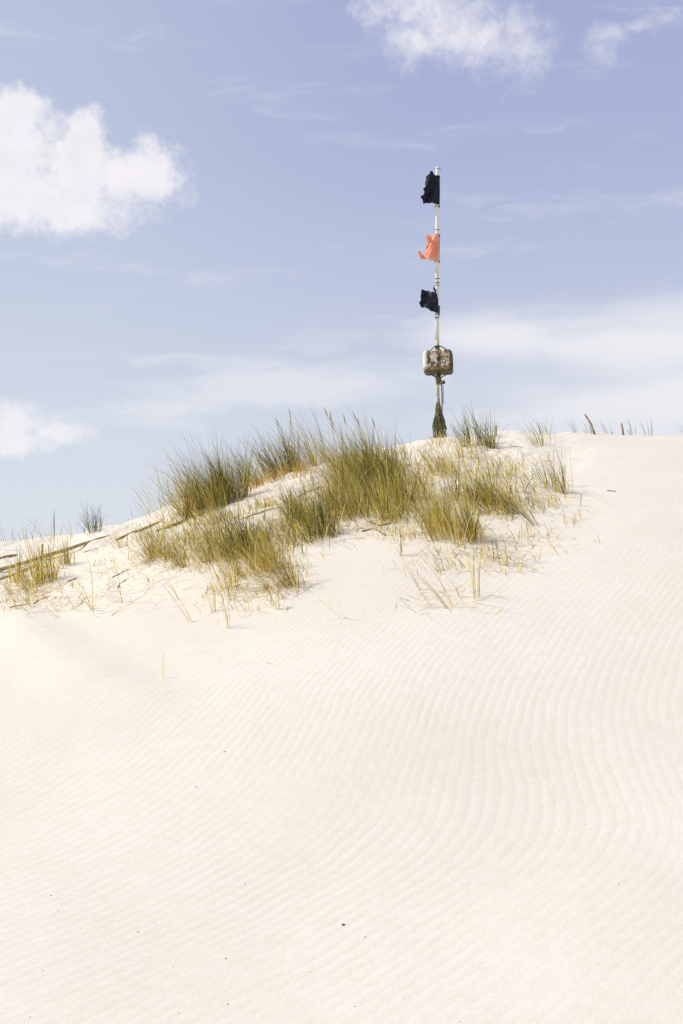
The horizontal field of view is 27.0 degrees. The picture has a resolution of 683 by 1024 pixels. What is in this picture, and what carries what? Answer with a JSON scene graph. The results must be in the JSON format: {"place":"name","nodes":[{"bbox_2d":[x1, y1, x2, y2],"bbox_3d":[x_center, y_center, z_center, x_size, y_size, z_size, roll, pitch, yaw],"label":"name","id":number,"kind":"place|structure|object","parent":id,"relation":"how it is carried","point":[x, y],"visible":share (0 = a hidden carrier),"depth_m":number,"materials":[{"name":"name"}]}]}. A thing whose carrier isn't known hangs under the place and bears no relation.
{"place":"outdoors","nodes":[
{"label":"outdoors","id":0,"kind":"place"},
{"bbox_2d":[0,430,682,1023],"bbox_3d":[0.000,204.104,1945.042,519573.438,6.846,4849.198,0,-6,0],"label":"sand dune","id":1,"kind":"structure","parent":0,"point":[470,810],"depth_m":7.76,"materials":[{"name":"beige sand"}]},
{"bbox_2d":[0,554,16,558],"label":"wooden rail","id":2,"kind":"object","parent":1,"relation":"on","point":[10,555],"visible":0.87,"depth_m":15.27,"materials":[{"name":"brown wood"}]},
{"bbox_2d":[0,565,34,578],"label":"wooden rail","id":3,"kind":"object","parent":1,"relation":"on","point":[14,573],"visible":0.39,"depth_m":13.96,"materials":[{"name":"brown wood"}]},
{"bbox_2d":[0,522,41,544],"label":"marram tussock","id":4,"kind":"object","parent":1,"relation":"on","point":[17,533],"visible":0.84,"depth_m":16.41,"materials":[{"name":"green plant"}]},
{"bbox_2d":[1,545,41,585],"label":"marram tussock","id":5,"kind":"object","parent":1,"relation":"on","point":[15,574],"visible":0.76,"depth_m":13.35,"materials":[{"name":"green plant"}]},
{"bbox_2d":[0,535,53,594],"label":"marram tussock","id":6,"kind":"object","parent":1,"relation":"on","point":[28,582],"visible":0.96,"depth_m":12.89,"materials":[{"name":"green plant"}]},
{"bbox_2d":[10,522,65,588],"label":"marram tussock","id":7,"kind":"object","parent":1,"relation":"on","point":[48,572],"visible":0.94,"depth_m":13.13,"materials":[{"name":"green plant"}]},
{"bbox_2d":[29,513,62,541],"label":"marram tussock","id":8,"kind":"object","parent":1,"relation":"on","point":[53,514],"visible":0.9,"depth_m":16.14,"materials":[{"name":"green plant"}]},
{"bbox_2d":[0,535,108,571],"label":"wooden rail","id":9,"kind":"object","parent":1,"relation":"on","point":[53,554],"visible":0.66,"depth_m":14.65,"materials":[{"name":"brown wood"}]},
{"bbox_2d":[28,532,83,567],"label":"marram tussock","id":10,"kind":"object","parent":1,"relation":"on","point":[66,557],"visible":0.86,"depth_m":13.64,"materials":[{"name":"green plant"}]},
{"bbox_2d":[61,519,84,537],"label":"marram tussock","id":11,"kind":"object","parent":1,"relation":"on","point":[71,532],"visible":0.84,"depth_m":15.56,"materials":[{"name":"green plant"}]},
{"bbox_2d":[64,564,92,609],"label":"marram shoot","id":12,"kind":"object","parent":1,"relation":"on","point":[85,592],"visible":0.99,"depth_m":11.73,"materials":[{"name":"yellow plant"}]},
{"bbox_2d":[76,500,106,534],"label":"marram tussock","id":13,"kind":"object","parent":1,"relation":"on","point":[94,526],"visible":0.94,"depth_m":15.52,"materials":[{"name":"green plant"}]},
{"bbox_2d":[83,552,122,602],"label":"marram shoot","id":14,"kind":"object","parent":1,"relation":"on","point":[113,585],"visible":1,"depth_m":11.75,"materials":[{"name":"yellow plant"}]},
{"bbox_2d":[92,520,156,555],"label":"marram tussock","id":15,"kind":"object","parent":1,"relation":"on","point":[125,537],"visible":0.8,"depth_m":14.41,"materials":[{"name":"green plant"}]},
{"bbox_2d":[116,521,160,540],"bbox_3d":[-2.144,0.204,15.017,0.516,0.249,0.047,3,-7,-28],"label":"wooden rail","id":16,"kind":"object","parent":1,"relation":"on","point":[123,536],"visible":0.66,"depth_m":15.02,"materials":[{"name":"brown wood"}]},
{"bbox_2d":[113,460,178,517],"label":"marram tussock","id":17,"kind":"object","parent":1,"relation":"on","point":[151,495],"visible":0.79,"depth_m":16.29,"materials":[{"name":"green plant"}]},
{"bbox_2d":[116,505,182,567],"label":"marram tussock","id":18,"kind":"object","parent":1,"relation":"on","point":[149,555],"visible":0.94,"depth_m":13.05,"materials":[{"name":"green plant"}]},
{"bbox_2d":[124,516,191,567],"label":"marram tussock","id":19,"kind":"object","parent":1,"relation":"on","point":[159,550],"visible":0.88,"depth_m":12.97,"materials":[{"name":"green plant"}]},
{"bbox_2d":[161,653,163,677],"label":"marram shoot","id":20,"kind":"object","parent":1,"relation":"on","point":[163,666],"visible":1,"depth_m":9.53,"materials":[{"name":"yellow plant"}]},
{"bbox_2d":[155,574,179,600],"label":"marram shoot","id":21,"kind":"object","parent":1,"relation":"on","point":[172,587],"visible":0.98,"depth_m":11.49,"materials":[{"name":"beige plant"}]},
{"bbox_2d":[138,448,210,522],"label":"marram tussock","id":22,"kind":"object","parent":1,"relation":"on","point":[184,501],"visible":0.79,"depth_m":14.99,"materials":[{"name":"green plant"}]},
{"bbox_2d":[152,531,197,574],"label":"marram tussock","id":23,"kind":"object","parent":1,"relation":"on","point":[177,560],"visible":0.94,"depth_m":12.57,"materials":[{"name":"green plant"}]},
{"bbox_2d":[155,513,199,531],"bbox_3d":[-1.663,0.105,14.762,0.539,0.243,0.044,2,-6,-20],"label":"wooden rail","id":24,"kind":"object","parent":1,"relation":"on","point":[178,522],"visible":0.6,"depth_m":14.72,"materials":[{"name":"brown wood"}]},
{"bbox_2d":[172,589,191,621],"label":"marram shoot","id":25,"kind":"object","parent":1,"relation":"on","point":[183,611],"visible":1,"depth_m":10.82,"materials":[{"name":"beige plant"}]},
{"bbox_2d":[130,428,246,519],"bbox_3d":[-1.576,-0.435,14.982,1.251,1.131,1.178,4,-7,-35],"label":"marram tussock","id":26,"kind":"object","parent":1,"relation":"on","point":[197,493],"visible":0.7,"depth_m":14.95,"materials":[{"name":"green plant"}]},
{"bbox_2d":[158,423,227,498],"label":"marram tussock","id":27,"kind":"object","parent":1,"relation":"on","point":[193,467],"visible":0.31,"depth_m":16.91,"materials":[{"name":"green plant"}]},
{"bbox_2d":[202,565,215,612],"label":"marram shoot","id":28,"kind":"object","parent":1,"relation":"on","point":[210,594],"visible":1,"depth_m":11.01,"materials":[{"name":"yellow plant"}]},
{"bbox_2d":[175,493,246,563],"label":"marram tussock","id":29,"kind":"object","parent":1,"relation":"on","point":[208,543],"visible":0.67,"depth_m":12.64,"materials":[{"name":"green plant"}]},
{"bbox_2d":[170,421,255,512],"bbox_3d":[-1.343,-0.432,14.942,1.107,0.999,1.254,0,-6,0],"label":"marram tussock","id":30,"kind":"object","parent":1,"relation":"on","point":[218,487],"visible":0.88,"depth_m":14.83,"materials":[{"name":"green plant"}]},
{"bbox_2d":[212,580,229,628],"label":"marram shoot","id":31,"kind":"object","parent":1,"relation":"on","point":[224,607],"visible":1,"depth_m":10.50,"materials":[{"name":"yellow plant"}]},
{"bbox_2d":[181,486,267,565],"bbox_3d":[-0.983,0.187,12.475,0.902,0.850,1.005,3,-7,-29],"label":"marram tussock","id":32,"kind":"object","parent":1,"relation":"on","point":[244,537],"visible":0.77,"depth_m":12.42,"materials":[{"name":"green plant"}]},
{"bbox_2d":[202,545,255,600],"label":"marram tussock","id":33,"kind":"object","parent":1,"relation":"on","point":[231,582],"visible":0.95,"depth_m":11.52,"materials":[{"name":"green plant"}]},
{"bbox_2d":[201,433,273,499],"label":"marram tussock","id":34,"kind":"object","parent":1,"relation":"on","point":[245,484],"visible":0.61,"depth_m":15.11,"materials":[{"name":"green plant"}]},
{"bbox_2d":[228,569,251,613],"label":"marram shoot","id":35,"kind":"object","parent":1,"relation":"on","point":[246,597],"visible":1,"depth_m":10.81,"materials":[{"name":"yellow plant"}]},
{"bbox_2d":[190,504,294,583],"bbox_3d":[-0.760,0.270,11.884,1.062,0.773,0.796,0,-6,0],"label":"marram tussock","id":36,"kind":"object","parent":1,"relation":"on","point":[264,557],"visible":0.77,"depth_m":11.89,"materials":[{"name":"green plant"}]},
{"bbox_2d":[208,438,283,484],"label":"marram tussock","id":37,"kind":"object","parent":1,"relation":"on","point":[239,465],"visible":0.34,"depth_m":17.48,"materials":[{"name":"green plant"}]},
{"bbox_2d":[227,426,288,479],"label":"marram tussock","id":38,"kind":"object","parent":1,"relation":"on","point":[271,464],"visible":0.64,"depth_m":16.22,"materials":[{"name":"green plant"}]},
{"bbox_2d":[243,490,280,511],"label":"marram tussock","id":39,"kind":"object","parent":1,"relation":"on","point":[257,504],"visible":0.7,"depth_m":14.23,"materials":[{"name":"yellow plant"}]},
{"bbox_2d":[207,520,317,594],"bbox_3d":[-0.639,0.386,11.438,0.877,0.660,0.896,-4,-7,36],"label":"marram tussock","id":40,"kind":"object","parent":1,"relation":"on","point":[292,579],"visible":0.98,"depth_m":11.36,"materials":[{"name":"green plant"}]},
{"bbox_2d":[233,459,305,500],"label":"marram tussock","id":41,"kind":"object","parent":1,"relation":"on","point":[257,483],"visible":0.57,"depth_m":15.69,"materials":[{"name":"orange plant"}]},
{"bbox_2d":[266,584,278,608],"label":"marram shoot","id":42,"kind":"object","parent":1,"relation":"on","point":[275,598],"visible":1,"depth_m":10.81,"materials":[{"name":"beige plant"}]},
{"bbox_2d":[248,407,311,474],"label":"marram tussock","id":43,"kind":"object","parent":1,"relation":"on","point":[284,443],"visible":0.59,"depth_m":16.53,"materials":[{"name":"green plant"}]},
{"bbox_2d":[246,465,337,527],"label":"marram tussock","id":44,"kind":"object","parent":1,"relation":"on","point":[290,504],"visible":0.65,"depth_m":13.57,"materials":[{"name":"green plant"}]},
{"bbox_2d":[263,453,323,488],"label":"marram tussock","id":45,"kind":"object","parent":1,"relation":"on","point":[301,469],"visible":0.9,"depth_m":15.54,"materials":[{"name":"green plant"}]},
{"bbox_2d":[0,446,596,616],"bbox_3d":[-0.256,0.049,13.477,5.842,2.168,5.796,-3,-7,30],"label":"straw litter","id":46,"kind":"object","parent":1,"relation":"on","point":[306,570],"visible":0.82,"depth_m":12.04,"materials":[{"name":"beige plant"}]},
{"bbox_2d":[269,404,329,466],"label":"marram tussock","id":47,"kind":"object","parent":1,"relation":"on","point":[313,459],"visible":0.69,"depth_m":16.57,"materials":[{"name":"green plant"}]},
{"bbox_2d":[0,429,599,620],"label":"dune grass","id":48,"kind":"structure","parent":1,"relation":"on","point":[295,528],"depth_m":13.26,"materials":[{"name":"green plant"}]},
{"bbox_2d":[276,468,356,552],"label":"marram tussock","id":49,"kind":"object","parent":1,"relation":"on","point":[320,521],"visible":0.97,"depth_m":12.70,"materials":[{"name":"green plant"}]},
{"bbox_2d":[289,407,355,473],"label":"marram tussock","id":50,"kind":"object","parent":1,"relation":"on","point":[321,452],"visible":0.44,"depth_m":15.59,"materials":[{"name":"green plant"}]},
{"bbox_2d":[296,399,372,493],"bbox_3d":[-0.043,-0.665,14.940,1.016,1.278,1.481,-5,-8,38],"label":"marram tussock","id":51,"kind":"object","parent":1,"relation":"on","point":[346,460],"visible":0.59,"depth_m":14.83,"materials":[{"name":"green plant"}]},
{"bbox_2d":[302,445,372,501],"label":"marram tussock","id":52,"kind":"object","parent":1,"relation":"on","point":[328,486],"visible":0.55,"depth_m":14.22,"materials":[{"name":"green plant"}]},
{"bbox_2d":[285,455,391,524],"bbox_3d":[-0.012,-0.179,13.378,1.110,0.835,1.161,0,-6,0],"label":"marram tussock","id":53,"kind":"object","parent":1,"relation":"on","point":[353,498],"visible":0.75,"depth_m":13.31,"materials":[{"name":"green plant"}]},
{"bbox_2d":[321,412,403,482],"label":"marram tussock","id":54,"kind":"object","parent":1,"relation":"on","point":[366,453],"visible":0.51,"depth_m":14.89,"materials":[{"name":"green plant"}]},
{"bbox_2d":[328,467,412,528],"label":"marram tussock","id":55,"kind":"object","parent":1,"relation":"on","point":[385,506],"visible":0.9,"depth_m":12.97,"materials":[{"name":"green plant"}]},
{"bbox_2d":[362,528,385,535],"bbox_3d":[0.290,0.179,12.591,0.129,0.105,0.286,2,-6,-22],"label":"exposed root","id":56,"kind":"object","parent":1,"relation":"on","point":[374,529],"visible":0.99,"depth_m":12.69,"materials":[{"name":"brown wood"}]},
{"bbox_2d":[324,440,426,503],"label":"marram tussock","id":57,"kind":"object","parent":1,"relation":"on","point":[366,482],"visible":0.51,"depth_m":13.76,"materials":[{"name":"green plant"}]},
{"bbox_2d":[367,521,390,525],"bbox_3d":[0.312,0.102,12.889,0.298,0.076,0.104,-5,-8,41],"label":"exposed root","id":58,"kind":"object","parent":1,"relation":"on","point":[379,524],"visible":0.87,"depth_m":12.82,"materials":[{"name":"brown wood"}]},
{"bbox_2d":[348,422,418,486],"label":"marram tussock","id":59,"kind":"object","parent":1,"relation":"on","point":[387,460],"visible":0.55,"depth_m":14.29,"materials":[{"name":"green plant"}]},
{"bbox_2d":[377,431,410,454],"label":"marram tussock","id":60,"kind":"object","parent":1,"relation":"on","point":[398,445],"visible":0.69,"depth_m":15.96,"materials":[{"name":"green plant"}]},
{"bbox_2d":[373,457,422,504],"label":"marram tussock","id":61,"kind":"object","parent":1,"relation":"on","point":[392,488],"visible":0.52,"depth_m":13.57,"materials":[{"name":"green plant"}]},
{"bbox_2d":[394,516,403,555],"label":"marram shoot","id":62,"kind":"object","parent":1,"relation":"on","point":[401,535],"visible":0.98,"depth_m":11.87,"materials":[{"name":"yellow plant"}]},
{"bbox_2d":[391,536,419,589],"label":"marram shoot","id":63,"kind":"object","parent":1,"relation":"on","point":[410,571],"visible":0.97,"depth_m":10.97,"materials":[{"name":"beige plant"}]},
{"bbox_2d":[372,457,445,510],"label":"marram tussock","id":64,"kind":"object","parent":1,"relation":"on","point":[420,483],"visible":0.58,"depth_m":13.49,"materials":[{"name":"green plant"}]},
{"bbox_2d":[401,559,452,607],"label":"marram shoot","id":65,"kind":"object","parent":1,"relation":"on","point":[435,592],"visible":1,"depth_m":10.45,"materials":[{"name":"beige plant"}]},
{"bbox_2d":[412,430,450,451],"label":"marram tussock","id":66,"kind":"object","parent":1,"relation":"on","point":[436,440],"visible":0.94,"depth_m":16.03,"materials":[{"name":"beige plant"}]},
{"bbox_2d":[424,546,443,572],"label":"marram shoot","id":67,"kind":"object","parent":1,"relation":"on","point":[436,559],"visible":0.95,"depth_m":11.40,"materials":[{"name":"beige plant"}]},
{"bbox_2d":[418,167,452,437],"bbox_3d":[1.159,-2.308,17.465,0.418,3.983,0.285,-1,-6,5],"label":"marker pole","id":68,"kind":"object","parent":1,"relation":"on","point":[438,362],"visible":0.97,"depth_m":17.45,"materials":[{"name":"white paint"}]},
{"bbox_2d":[413,429,466,477],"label":"marram tussock","id":69,"kind":"object","parent":1,"relation":"on","point":[429,465],"visible":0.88,"depth_m":14.70,"materials":[{"name":"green plant"}]},
{"bbox_2d":[396,467,499,546],"bbox_3d":[0.920,-0.041,12.469,1.035,0.820,1.409,-1,-6,13],"label":"marram tussock","id":70,"kind":"object","parent":1,"relation":"on","point":[451,518],"visible":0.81,"depth_m":12.24,"materials":[{"name":"green plant"}]},
{"bbox_2d":[401,471,494,540],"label":"marram tussock","id":71,"kind":"object","parent":1,"relation":"on","point":[440,518],"visible":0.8,"depth_m":12.35,"materials":[{"name":"green plant"}]},
{"bbox_2d":[434,400,488,451],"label":"marram tussock","id":72,"kind":"object","parent":1,"relation":"on","point":[467,438],"visible":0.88,"depth_m":15.55,"materials":[{"name":"green plant"}]},
{"bbox_2d":[430,451,502,511],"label":"marram tussock","id":73,"kind":"object","parent":1,"relation":"on","point":[486,481],"visible":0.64,"depth_m":13.28,"materials":[{"name":"green plant"}]},
{"bbox_2d":[439,484,501,547],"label":"marram tussock","id":74,"kind":"object","parent":1,"relation":"on","point":[473,531],"visible":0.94,"depth_m":12.10,"materials":[{"name":"green plant"}]},
{"bbox_2d":[460,524,484,598],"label":"marram shoot","id":75,"kind":"object","parent":1,"relation":"on","point":[473,582],"visible":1,"depth_m":10.71,"materials":[{"name":"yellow plant"}]},
{"bbox_2d":[453,402,507,450],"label":"marram tussock","id":76,"kind":"object","parent":1,"relation":"on","point":[487,438],"visible":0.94,"depth_m":15.46,"materials":[{"name":"green plant"}]},
{"bbox_2d":[467,508,493,561],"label":"marram shoot","id":77,"kind":"object","parent":1,"relation":"on","point":[486,541],"visible":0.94,"depth_m":11.58,"materials":[{"name":"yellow plant"}]},
{"bbox_2d":[449,467,514,514],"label":"marram tussock","id":78,"kind":"object","parent":1,"relation":"on","point":[478,493],"visible":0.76,"depth_m":13.01,"materials":[{"name":"green plant"}]},
{"bbox_2d":[458,474,533,517],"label":"marram tussock","id":79,"kind":"object","parent":1,"relation":"on","point":[507,504],"visible":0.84,"depth_m":12.81,"materials":[{"name":"green plant"}]},
{"bbox_2d":[492,526,507,562],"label":"marram shoot","id":80,"kind":"object","parent":1,"relation":"on","point":[505,548],"visible":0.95,"depth_m":11.43,"materials":[{"name":"beige plant"}]},
{"bbox_2d":[495,483,539,527],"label":"marram tussock","id":81,"kind":"object","parent":1,"relation":"on","point":[524,516],"visible":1,"depth_m":12.47,"materials":[{"name":"green plant"}]},
{"bbox_2d":[514,542,537,571],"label":"marram shoot","id":82,"kind":"object","parent":1,"relation":"on","point":[522,564],"visible":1,"depth_m":11.23,"materials":[{"name":"beige plant"}]},
{"bbox_2d":[517,449,552,493],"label":"marram tussock","id":83,"kind":"object","parent":1,"relation":"on","point":[547,483],"visible":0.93,"depth_m":13.54,"materials":[{"name":"beige plant"}]},
{"bbox_2d":[515,416,558,447],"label":"marram tussock","id":84,"kind":"object","parent":1,"relation":"on","point":[537,441],"visible":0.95,"depth_m":15.49,"materials":[{"name":"green plant"}]},
{"bbox_2d":[531,439,573,494],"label":"marram tussock","id":85,"kind":"object","parent":1,"relation":"on","point":[562,483],"visible":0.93,"depth_m":13.38,"materials":[{"name":"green plant"}]},
{"bbox_2d":[564,505,583,525],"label":"marram tussock","id":86,"kind":"object","parent":1,"relation":"on","point":[574,518],"visible":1,"depth_m":12.48,"materials":[{"name":"beige plant"}]},
{"bbox_2d":[584,414,595,434],"bbox_3d":[2.887,-0.952,16.409,0.165,0.366,0.024,0,-6,0],"label":"wooden stake","id":87,"kind":"object","parent":1,"relation":"on","point":[587,418],"visible":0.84,"depth_m":16.41,"materials":[{"name":"brown wood"}]},
{"bbox_2d":[0,0,682,541],"label":"sky","id":88,"kind":"structure","parent":0,"point":[211,211],"materials":[{"name":"blue"}]}
]}

